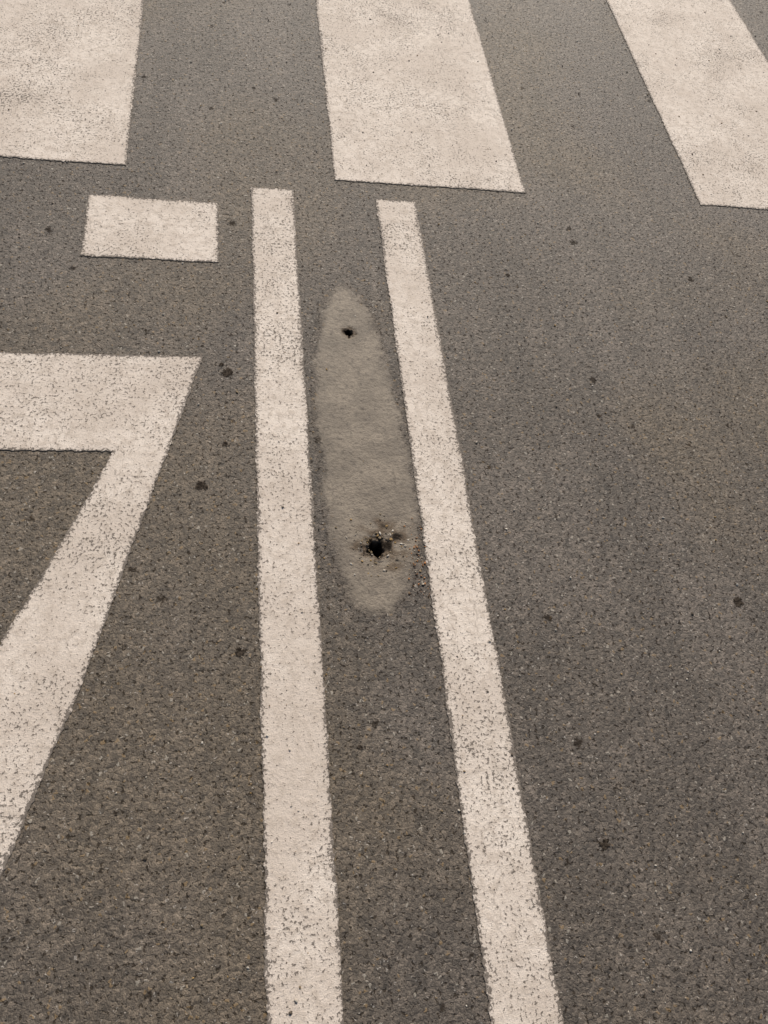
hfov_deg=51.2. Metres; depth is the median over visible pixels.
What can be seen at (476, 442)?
gravel
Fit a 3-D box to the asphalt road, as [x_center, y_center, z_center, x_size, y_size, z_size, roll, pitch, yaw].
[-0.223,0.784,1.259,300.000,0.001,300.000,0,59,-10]
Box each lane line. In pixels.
[250,187,343,1023]
[375,199,563,1023]
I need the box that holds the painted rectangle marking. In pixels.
[80,194,219,262]
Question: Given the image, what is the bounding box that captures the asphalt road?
[0,0,767,1023]
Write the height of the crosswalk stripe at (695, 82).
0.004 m
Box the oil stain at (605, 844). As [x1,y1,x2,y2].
[599,838,609,850]
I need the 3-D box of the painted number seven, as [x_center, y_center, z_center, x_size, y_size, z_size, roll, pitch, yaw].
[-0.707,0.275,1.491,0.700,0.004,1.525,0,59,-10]
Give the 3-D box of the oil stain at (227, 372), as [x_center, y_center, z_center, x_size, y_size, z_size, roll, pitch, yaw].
[-0.377,-0.336,1.929,0.031,0.001,0.030,-37,71,-27]
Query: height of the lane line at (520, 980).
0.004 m
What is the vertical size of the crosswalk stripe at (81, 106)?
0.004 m
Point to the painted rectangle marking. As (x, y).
(154, 229)
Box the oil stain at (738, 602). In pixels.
[734,596,743,607]
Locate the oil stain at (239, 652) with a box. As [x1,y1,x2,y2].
[235,647,245,656]
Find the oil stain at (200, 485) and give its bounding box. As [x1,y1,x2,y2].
[195,481,207,489]
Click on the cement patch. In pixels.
(358, 414)
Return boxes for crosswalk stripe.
[0,0,143,165]
[316,0,525,192]
[606,0,767,209]
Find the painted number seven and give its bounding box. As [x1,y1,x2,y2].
[0,352,202,877]
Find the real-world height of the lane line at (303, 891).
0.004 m
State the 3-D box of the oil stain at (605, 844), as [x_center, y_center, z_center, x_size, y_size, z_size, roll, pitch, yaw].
[0.407,0.612,1.477,0.025,0.001,0.019,-20,64,-21]
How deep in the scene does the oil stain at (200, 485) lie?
1.75 m
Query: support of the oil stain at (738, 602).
on the asphalt road
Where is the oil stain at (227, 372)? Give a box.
[221,368,232,376]
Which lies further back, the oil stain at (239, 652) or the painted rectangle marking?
the painted rectangle marking
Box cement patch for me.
[310,284,423,617]
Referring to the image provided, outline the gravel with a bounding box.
[0,0,767,1021]
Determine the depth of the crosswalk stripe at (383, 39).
2.66 m

